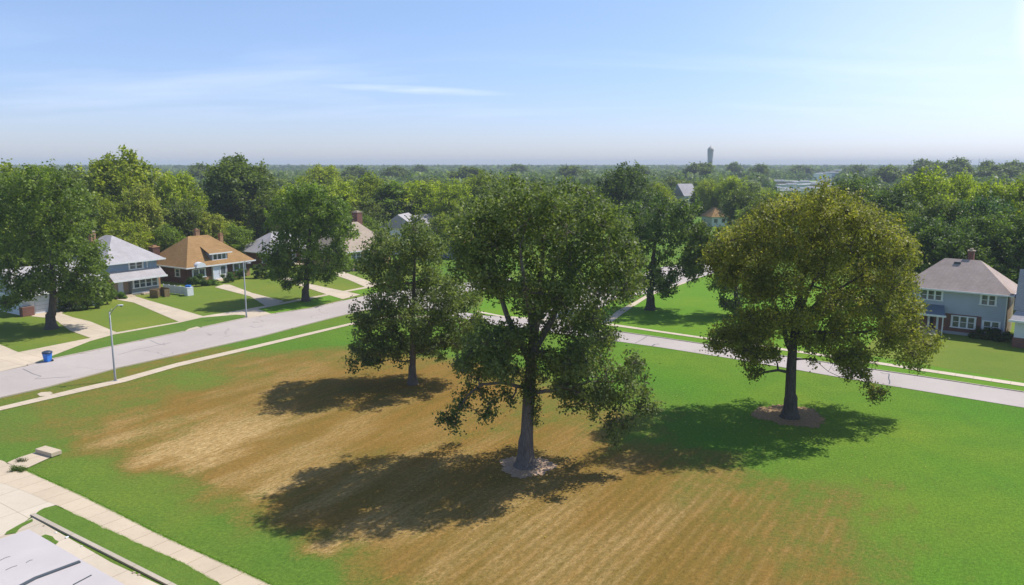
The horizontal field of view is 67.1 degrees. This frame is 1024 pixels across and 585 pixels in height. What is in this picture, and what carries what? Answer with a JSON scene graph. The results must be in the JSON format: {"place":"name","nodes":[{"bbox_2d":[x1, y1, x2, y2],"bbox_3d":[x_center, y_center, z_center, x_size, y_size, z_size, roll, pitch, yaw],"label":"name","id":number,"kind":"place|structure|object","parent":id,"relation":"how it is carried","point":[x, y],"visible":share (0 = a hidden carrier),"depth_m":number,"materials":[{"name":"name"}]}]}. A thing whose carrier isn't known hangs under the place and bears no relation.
{"place":"outdoors","nodes":[
{"label":"outdoors","id":0,"kind":"place"},
{"bbox_2d":[0,517,158,584],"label":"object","id":1,"kind":"structure","parent":0,"point":[109,568],"depth_m":39.86,"materials":[{"name":"concrete"}]},
{"bbox_2d":[0,460,268,584],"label":"pavement","id":2,"kind":"structure","parent":0,"point":[60,496],"depth_m":43.37,"materials":[{"name":"concrete"}]},
{"bbox_2d":[7,452,49,467],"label":"concrete slab","id":3,"kind":"structure","parent":2,"relation":"on","point":[34,458],"depth_m":52.69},
{"bbox_2d":[35,446,61,456],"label":"concrete block","id":4,"kind":"structure","parent":3,"relation":"on","point":[48,451],"depth_m":53.71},
{"bbox_2d":[0,272,374,370],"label":"driveway","id":5,"kind":"structure","parent":0,"point":[90,329],"depth_m":104.74,"materials":[{"name":"concrete"}]},
{"bbox_2d":[4,282,384,370],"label":"pavement","id":6,"kind":"structure","parent":0,"point":[29,356],"depth_m":86.25,"materials":[{"name":"concrete"}]},
{"bbox_2d":[0,258,427,371],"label":"lawn","id":7,"kind":"structure","parent":0,"point":[18,333],"depth_m":108.54,"materials":[{"name":"green plant"}]},
{"bbox_2d":[0,240,36,268],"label":"background tree","id":8,"kind":"object","parent":7,"relation":"on","point":[15,258],"visible":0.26,"depth_m":119.43,"materials":[{"name":"green plant"}]},
{"bbox_2d":[1,195,79,266],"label":"background tree","id":9,"kind":"object","parent":7,"relation":"on","point":[42,259],"visible":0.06,"depth_m":124.09,"materials":[{"name":"green plant"}]},
{"bbox_2d":[0,261,101,316],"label":"white house","id":10,"kind":"structure","parent":7,"relation":"on","point":[31,308],"depth_m":104.62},
{"bbox_2d":[34,295,70,313],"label":"garage door","id":11,"kind":"structure","parent":10,"relation":"in","point":[41,306],"depth_m":105.17,"materials":[{"name":"grey metal"}]},
{"bbox_2d":[0,162,113,329],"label":"yard tree","id":12,"kind":"object","parent":7,"relation":"on","point":[45,187],"visible":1,"depth_m":91.82,"materials":[{"name":"green plant"}]},
{"bbox_2d":[72,189,139,240],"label":"background tree","id":13,"kind":"object","parent":7,"relation":"on","point":[109,213],"visible":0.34,"depth_m":135.50,"materials":[{"name":"green plant"}]},
{"bbox_2d":[69,231,167,298],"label":"two storey house","id":14,"kind":"structure","parent":7,"relation":"on","point":[133,270],"depth_m":119.74,"materials":[{"name":"blue"}]},
{"bbox_2d":[132,277,158,288],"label":"window","id":15,"kind":"structure","parent":14,"relation":"in","point":[150,282],"depth_m":120.51,"materials":[{"name":"white glass"}]},
{"bbox_2d":[97,213,153,250],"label":"background tree","id":16,"kind":"object","parent":7,"relation":"on","point":[127,232],"visible":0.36,"depth_m":133.20,"materials":[{"name":"green plant"}]},
{"bbox_2d":[115,182,170,245],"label":"background tree","id":17,"kind":"object","parent":7,"relation":"on","point":[142,203],"visible":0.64,"depth_m":140.17,"materials":[{"name":"green plant"}]},
{"bbox_2d":[144,223,190,251],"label":"background tree","id":18,"kind":"object","parent":7,"relation":"on","point":[168,236],"visible":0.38,"depth_m":138.51,"materials":[{"name":"green plant"}]},
{"bbox_2d":[163,195,210,236],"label":"background tree","id":19,"kind":"object","parent":7,"relation":"on","point":[184,213],"visible":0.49,"depth_m":147.32,"materials":[{"name":"green plant"}]},
{"bbox_2d":[148,228,255,283],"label":"bungalow","id":20,"kind":"object","parent":7,"relation":"on","point":[207,256],"visible":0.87,"depth_m":134.41,"materials":[{"name":"brown brick"}]},
{"bbox_2d":[185,209,230,244],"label":"background tree","id":21,"kind":"object","parent":7,"relation":"on","point":[211,223],"visible":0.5,"depth_m":148.73,"materials":[{"name":"green plant"}]},
{"bbox_2d":[205,220,255,253],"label":"background tree","id":22,"kind":"object","parent":7,"relation":"on","point":[236,242],"visible":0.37,"depth_m":153.50,"materials":[{"name":"green plant"}]},
{"bbox_2d":[196,152,276,229],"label":"background tree","id":23,"kind":"object","parent":7,"relation":"on","point":[226,192],"visible":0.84,"depth_m":172.76,"materials":[{"name":"green plant"}]},
{"bbox_2d":[210,207,262,240],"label":"background tree","id":24,"kind":"object","parent":7,"relation":"on","point":[235,215],"visible":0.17,"depth_m":173.08,"materials":[{"name":"green plant"}]},
{"bbox_2d":[251,263,273,278],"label":"shrub","id":25,"kind":"object","parent":7,"relation":"on","point":[259,269],"visible":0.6,"depth_m":136.85,"materials":[{"name":"green plant"}]},
{"bbox_2d":[241,186,288,239],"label":"background tree","id":26,"kind":"object","parent":7,"relation":"on","point":[256,217],"visible":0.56,"depth_m":167.43,"materials":[{"name":"green plant"}]},
{"bbox_2d":[238,226,305,266],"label":"brick house","id":27,"kind":"structure","parent":7,"relation":"on","point":[251,249],"depth_m":154.04,"materials":[{"name":"grey"}]},
{"bbox_2d":[263,177,330,235],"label":"background tree","id":28,"kind":"object","parent":7,"relation":"on","point":[283,190],"visible":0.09,"depth_m":172.08,"materials":[{"name":"green plant"}]},
{"bbox_2d":[256,180,360,301],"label":"street tree","id":29,"kind":"object","parent":7,"relation":"on","point":[279,253],"visible":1,"depth_m":111.10,"materials":[{"name":"green plant"}]},
{"bbox_2d":[304,210,389,270],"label":"brick house","id":30,"kind":"structure","parent":7,"relation":"on","point":[364,231],"depth_m":151.94,"materials":[{"name":"beige"}]},
{"bbox_2d":[0,315,463,409],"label":"pavement","id":31,"kind":"structure","parent":0,"point":[112,382],"depth_m":75.06,"materials":[{"name":"concrete"}]},
{"bbox_2d":[0,179,1023,584],"bbox_3d":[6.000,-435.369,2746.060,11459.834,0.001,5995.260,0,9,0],"label":"ground","id":32,"kind":"structure","parent":0,"point":[276,463],"depth_m":50.61,"materials":[{"name":"plant"}]},
{"bbox_2d":[0,483,54,536],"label":"apron","id":33,"kind":"object","parent":32,"relation":"on","point":[18,506],"visible":1,"depth_m":45.66,"materials":[{"name":"concrete"}]},
{"bbox_2d":[0,158,59,206],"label":"background tree","id":34,"kind":"object","parent":32,"relation":"on","point":[6,167],"visible":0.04,"depth_m":148.33,"materials":[{"name":"green plant"}]},
{"bbox_2d":[0,529,123,584],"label":"road","id":35,"kind":"structure","parent":32,"relation":"on","point":[28,557],"depth_m":33.68,"materials":[{"name":"asphalt"}]},
{"bbox_2d":[60,162,88,198],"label":"background tree","id":36,"kind":"object","parent":32,"relation":"on","point":[70,167],"visible":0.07,"depth_m":185.75,"materials":[{"name":"green plant"}]},
{"bbox_2d":[30,513,175,584],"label":"kerb","id":37,"kind":"structure","parent":32,"relation":"on","point":[146,572],"depth_m":40.22,"materials":[{"name":"concrete"}]},
{"bbox_2d":[74,142,171,213],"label":"background tree","id":38,"kind":"object","parent":32,"relation":"on","point":[111,176],"visible":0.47,"depth_m":155.34,"materials":[{"name":"green plant"}]},
{"bbox_2d":[36,506,220,584],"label":"grass verge","id":39,"kind":"object","parent":32,"relation":"on","point":[168,568],"depth_m":40.54,"materials":[{"name":"plant"}]},
{"bbox_2d":[37,315,244,361],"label":"grass verge","id":40,"kind":"object","parent":32,"relation":"on","point":[126,337],"depth_m":92.43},
{"bbox_2d":[26,470,274,584],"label":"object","id":41,"kind":"structure","parent":32,"relation":"on","point":[148,528],"depth_m":42.76,"materials":[{"name":"concrete"}]},
{"bbox_2d":[145,169,210,211],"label":"background tree","id":42,"kind":"object","parent":32,"relation":"on","point":[179,186],"visible":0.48,"depth_m":162.33,"materials":[{"name":"green plant"}]},
{"bbox_2d":[0,310,363,397],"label":"kerb","id":43,"kind":"structure","parent":32,"relation":"on","point":[164,357],"depth_m":80.17,"materials":[{"name":"concrete"}]},
{"bbox_2d":[183,161,212,178],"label":"skyline tree","id":44,"kind":"object","parent":32,"relation":"on","point":[197,169],"visible":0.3,"depth_m":508.69,"materials":[{"name":"green plant"}]},
{"bbox_2d":[242,159,277,195],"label":"background tree","id":45,"kind":"object","parent":32,"relation":"on","point":[262,168],"visible":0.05,"depth_m":183.22,"materials":[{"name":"green plant"}]},
{"bbox_2d":[259,295,340,312],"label":"grass verge","id":46,"kind":"object","parent":32,"relation":"on","point":[296,305],"depth_m":110.79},
{"bbox_2d":[295,163,353,187],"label":"background tree","id":47,"kind":"object","parent":32,"relation":"on","point":[317,173],"visible":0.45,"depth_m":254.39,"materials":[{"name":"green plant"}]},
{"bbox_2d":[317,176,367,214],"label":"background tree","id":48,"kind":"object","parent":32,"relation":"on","point":[346,191],"visible":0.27,"depth_m":185.93,"materials":[{"name":"green plant"}]},
{"bbox_2d":[338,164,371,177],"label":"skyline tree","id":49,"kind":"object","parent":32,"relation":"on","point":[358,171],"visible":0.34,"depth_m":548.78,"materials":[{"name":"green plant"}]},
{"bbox_2d":[348,196,391,226],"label":"background tree","id":50,"kind":"object","parent":32,"relation":"on","point":[369,211],"visible":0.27,"depth_m":187.61,"materials":[{"name":"green plant"}]},
{"bbox_2d":[351,170,390,222],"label":"background tree","id":51,"kind":"object","parent":32,"relation":"on","point":[366,186],"visible":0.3,"depth_m":196.22,"materials":[{"name":"green plant"}]},
{"bbox_2d":[363,179,427,220],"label":"background tree","id":52,"kind":"object","parent":32,"relation":"on","point":[386,194],"visible":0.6,"depth_m":193.37,"materials":[{"name":"green plant"}]},
{"bbox_2d":[379,164,411,176],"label":"skyline tree","id":53,"kind":"object","parent":32,"relation":"on","point":[396,171],"visible":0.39,"depth_m":588.31,"materials":[{"name":"green plant"}]},
{"bbox_2d":[380,213,416,254],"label":"distant house","id":54,"kind":"structure","parent":32,"relation":"on","point":[398,218],"depth_m":172.14,"materials":[{"name":"white"}]},
{"bbox_2d":[338,209,487,385],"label":"park tree","id":55,"kind":"object","parent":32,"relation":"on","point":[384,246],"visible":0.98,"depth_m":68.38,"materials":[{"name":"green plant"}]},
{"bbox_2d":[394,178,446,214],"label":"background tree","id":56,"kind":"object","parent":32,"relation":"on","point":[422,189],"visible":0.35,"depth_m":195.01,"materials":[{"name":"green plant"}]},
{"bbox_2d":[417,211,457,258],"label":"background tree","id":57,"kind":"object","parent":32,"relation":"on","point":[440,220],"visible":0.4,"depth_m":163.21,"materials":[{"name":"green plant"}]},
{"bbox_2d":[423,174,477,225],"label":"background tree","id":58,"kind":"object","parent":32,"relation":"on","point":[441,201],"visible":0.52,"depth_m":181.53,"materials":[{"name":"green plant"}]},
{"bbox_2d":[445,165,485,178],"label":"skyline tree","id":59,"kind":"object","parent":32,"relation":"on","point":[463,172],"visible":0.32,"depth_m":507.76,"materials":[{"name":"green plant"}]},
{"bbox_2d":[452,169,505,201],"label":"background tree","id":60,"kind":"object","parent":32,"relation":"on","point":[476,183],"visible":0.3,"depth_m":220.17,"materials":[{"name":"green plant"}]},
{"bbox_2d":[0,163,993,169],"bbox_3d":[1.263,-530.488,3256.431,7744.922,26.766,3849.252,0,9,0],"label":"woodland","id":61,"kind":"object","parent":32,"relation":"on","point":[498,166],"visible":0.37,"depth_m":1603.21,"materials":[{"name":"green plant"}]},
{"bbox_2d":[0,167,1023,191],"bbox_3d":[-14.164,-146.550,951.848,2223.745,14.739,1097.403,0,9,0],"label":"woodland","id":62,"kind":"object","parent":32,"relation":"on","point":[766,181],"visible":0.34,"depth_m":607.85,"materials":[{"name":"green plant"}]},
{"bbox_2d":[499,456,556,478],"bbox_3d":[0.981,11.639,51.918,3.777,0.001,3.862,-5,11,-27],"label":"mulch ring","id":63,"kind":"object","parent":32,"relation":"on","point":[544,464],"visible":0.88,"depth_m":51.39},
{"bbox_2d":[432,169,665,469],"bbox_3d":[2.438,1.863,50.915,15.302,19.755,13.186,0,9,0],"label":"park tree","id":64,"kind":"object","parent":32,"relation":"on","point":[493,226],"visible":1,"depth_m":48.04,"materials":[{"name":"green plant"}]},
{"bbox_2d":[554,164,590,177],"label":"skyline tree","id":65,"kind":"object","parent":32,"relation":"on","point":[566,170],"visible":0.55,"depth_m":608.38,"materials":[{"name":"green plant"}]},
{"bbox_2d":[584,160,656,234],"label":"background tree","id":66,"kind":"object","parent":32,"relation":"on","point":[619,179],"visible":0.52,"depth_m":180.63,"materials":[{"name":"green plant"}]},
{"bbox_2d":[338,374,903,543],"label":"fallen leaves","id":67,"kind":"object","parent":32,"relation":"on","point":[552,470],"visible":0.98,"depth_m":51.66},
{"bbox_2d":[644,179,675,222],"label":"background tree","id":68,"kind":"object","parent":32,"relation":"on","point":[666,193],"visible":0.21,"depth_m":212.22,"materials":[{"name":"green plant"}]},
{"bbox_2d":[672,184,693,202],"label":"distant house","id":69,"kind":"structure","parent":32,"relation":"on","point":[683,190],"depth_m":324.95,"materials":[{"name":"white"}]},
{"bbox_2d":[681,161,716,175],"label":"skyline tree","id":70,"kind":"object","parent":32,"relation":"on","point":[702,169],"visible":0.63,"depth_m":608.66,"materials":[{"name":"green plant"}]},
{"bbox_2d":[694,176,720,212],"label":"background tree","id":71,"kind":"object","parent":32,"relation":"on","point":[705,191],"visible":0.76,"depth_m":261.28,"materials":[{"name":"green plant"}]},
{"bbox_2d":[700,207,727,226],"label":"distant house","id":72,"kind":"structure","parent":32,"relation":"on","point":[711,216],"depth_m":251.52,"materials":[{"name":"white"}]},
{"bbox_2d":[711,175,747,224],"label":"background tree","id":73,"kind":"object","parent":32,"relation":"on","point":[728,184],"visible":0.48,"depth_m":256.42,"materials":[{"name":"green plant"}]},
{"bbox_2d":[718,183,765,222],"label":"background tree","id":74,"kind":"object","parent":32,"relation":"on","point":[740,197],"visible":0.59,"depth_m":212.74,"materials":[{"name":"green plant"}]},
{"bbox_2d":[735,198,773,222],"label":"background tree","id":75,"kind":"object","parent":32,"relation":"on","point":[746,209],"visible":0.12,"depth_m":179.03,"materials":[{"name":"green plant"}]},
{"bbox_2d":[751,404,825,427],"bbox_3d":[22.492,9.903,62.377,5.695,0.001,5.818,7,12,36],"label":"mulch ring","id":76,"kind":"object","parent":32,"relation":"on","point":[813,419],"visible":0.91,"depth_m":62.00,"materials":[{"name":"brown soil"}]},
{"bbox_2d":[695,175,950,419],"bbox_3d":[24.117,0.489,60.195,20.502,19.430,14.618,0,9,0],"label":"park tree","id":77,"kind":"object","parent":32,"relation":"on","point":[733,255],"visible":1,"depth_m":57.84,"materials":[{"name":"green plant"}]},
{"bbox_2d":[824,168,889,211],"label":"background tree","id":78,"kind":"object","parent":32,"relation":"on","point":[857,183],"visible":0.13,"depth_m":171.66,"materials":[{"name":"green plant"}]},
{"bbox_2d":[870,164,908,184],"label":"skyline tree","id":79,"kind":"object","parent":32,"relation":"on","point":[888,174],"visible":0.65,"depth_m":509.30,"materials":[{"name":"green plant"}]},
{"bbox_2d":[864,184,926,218],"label":"background tree","id":80,"kind":"object","parent":32,"relation":"on","point":[895,201],"visible":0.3,"depth_m":152.44,"materials":[{"name":"green plant"}]},
{"bbox_2d":[884,208,925,266],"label":"background tree","id":81,"kind":"object","parent":32,"relation":"on","point":[908,213],"visible":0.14,"depth_m":134.05,"materials":[{"name":"green plant"}]},
{"bbox_2d":[904,158,933,177],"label":"skyline tree","id":82,"kind":"object","parent":32,"relation":"on","point":[922,162],"visible":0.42,"depth_m":628.26,"materials":[{"name":"green plant"}]},
{"bbox_2d":[890,164,960,214],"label":"background tree","id":83,"kind":"object","parent":32,"relation":"on","point":[920,186],"visible":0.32,"depth_m":161.46,"materials":[{"name":"green plant"}]},
{"bbox_2d":[899,191,976,229],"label":"background tree","id":84,"kind":"object","parent":32,"relation":"on","point":[933,210],"visible":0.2,"depth_m":126.32,"materials":[{"name":"green plant"}]},
{"bbox_2d":[930,160,967,176],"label":"skyline tree","id":85,"kind":"object","parent":32,"relation":"on","point":[948,167],"visible":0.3,"depth_m":547.95,"materials":[{"name":"green plant"}]},
{"bbox_2d":[924,167,988,201],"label":"background tree","id":86,"kind":"object","parent":32,"relation":"on","point":[962,187],"visible":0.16,"depth_m":166.22,"materials":[{"name":"green plant"}]},
{"bbox_2d":[946,156,975,173],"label":"skyline tree","id":87,"kind":"object","parent":32,"relation":"on","point":[962,163],"visible":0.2,"depth_m":588.29,"materials":[{"name":"green plant"}]},
{"bbox_2d":[935,187,1018,230],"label":"background tree","id":88,"kind":"object","parent":32,"relation":"on","point":[988,205],"visible":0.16,"depth_m":120.61,"materials":[{"name":"green plant"}]},
{"bbox_2d":[949,204,1010,259],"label":"background tree","id":89,"kind":"object","parent":32,"relation":"on","point":[983,221],"visible":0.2,"depth_m":112.60,"materials":[{"name":"green plant"}]},
{"bbox_2d":[961,177,1022,212],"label":"background tree","id":90,"kind":"object","parent":32,"relation":"on","point":[999,191],"visible":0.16,"depth_m":147.07,"materials":[{"name":"green plant"}]},
{"bbox_2d":[971,163,1022,180],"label":"skyline tree","id":91,"kind":"object","parent":32,"relation":"on","point":[994,170],"visible":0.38,"depth_m":507.92,"materials":[{"name":"green plant"}]},
{"bbox_2d":[980,209,1023,304],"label":"background tree","id":92,"kind":"object","parent":32,"relation":"on","point":[1012,236],"visible":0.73,"depth_m":108.43,"materials":[{"name":"green plant"}]},
{"bbox_2d":[995,174,1023,210],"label":"background tree","id":93,"kind":"object","parent":32,"relation":"on","point":[1021,188],"visible":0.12,"depth_m":145.65,"materials":[{"name":"green plant"}]},
{"bbox_2d":[0,265,1023,406],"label":"road","id":94,"kind":"structure","parent":0,"point":[21,379],"depth_m":82.19,"materials":[{"name":"asphalt"}]},
{"bbox_2d":[614,330,1023,391],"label":"kerb","id":95,"kind":"structure","parent":94,"relation":"on","point":[870,368],"depth_m":74.46,"materials":[{"name":"concrete"}]},
{"bbox_2d":[0,0,1023,164],"label":"sky","id":96,"kind":"structure","parent":0,"point":[173,82],"materials":[{"name":"blue"}]},
{"bbox_2d":[479,283,578,316],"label":"lawn","id":97,"kind":"structure","parent":0,"point":[489,308],"depth_m":109.14,"materials":[{"name":"green plant"}]},
{"bbox_2d":[604,282,685,321],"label":"pavement","id":98,"kind":"structure","parent":0,"point":[617,314],"depth_m":108.34,"materials":[{"name":"concrete"}]},
{"bbox_2d":[477,311,1023,385],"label":"pavement","id":99,"kind":"structure","parent":0,"point":[970,376],"depth_m":77.62,"materials":[{"name":"concrete"}]},
{"bbox_2d":[602,277,1023,390],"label":"lawn","id":100,"kind":"structure","parent":0,"point":[693,309],"depth_m":100.19,"materials":[{"name":"green plant"}]},
{"bbox_2d":[608,191,708,310],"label":"street tree","id":101,"kind":"object","parent":100,"relation":"on","point":[676,215],"visible":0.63,"depth_m":104.17,"materials":[{"name":"green plant"}]},
{"bbox_2d":[680,217,767,315],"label":"street tree","id":102,"kind":"object","parent":100,"relation":"on","point":[699,233],"visible":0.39,"depth_m":101.28,"materials":[{"name":"green plant"}]},
{"bbox_2d":[901,210,989,275],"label":"background tree","id":103,"kind":"object","parent":100,"relation":"on","point":[929,236],"visible":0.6,"depth_m":108.66,"materials":[{"name":"green plant"}]},
{"bbox_2d":[918,239,1018,281],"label":"background tree","id":104,"kind":"object","parent":100,"relation":"on","point":[986,258],"visible":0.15,"depth_m":107.50,"materials":[{"name":"green plant"}]},
{"bbox_2d":[867,322,1023,380],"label":"lawn","id":105,"kind":"structure","parent":0,"point":[991,357],"depth_m":81.38,"materials":[{"name":"green plant"}]},
{"bbox_2d":[905,248,1017,335],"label":"two storey house","id":106,"kind":"structure","parent":105,"relation":"on","point":[963,296],"depth_m":91.56,"materials":[{"name":"grey"}]},
{"bbox_2d":[919,289,943,300],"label":"window","id":107,"kind":"structure","parent":106,"relation":"in","point":[933,295],"depth_m":93.01,"materials":[{"name":"white glass"}]},
{"bbox_2d":[949,315,976,329],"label":"window","id":108,"kind":"structure","parent":106,"relation":"in","point":[964,322],"depth_m":91.30,"materials":[{"name":"white glass"}]},
{"bbox_2d":[978,295,997,306],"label":"window","id":109,"kind":"structure","parent":106,"relation":"in","point":[987,300],"depth_m":89.44,"materials":[{"name":"white glass"}]},
{"bbox_2d":[968,326,1003,339],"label":"shrub","id":110,"kind":"object","parent":105,"relation":"on","point":[979,333],"visible":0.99,"depth_m":89.19,"materials":[{"name":"green plant"}]},
{"bbox_2d":[1008,269,1023,347],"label":"white house","id":111,"kind":"structure","parent":105,"relation":"on","point":[1017,317],"depth_m":85.48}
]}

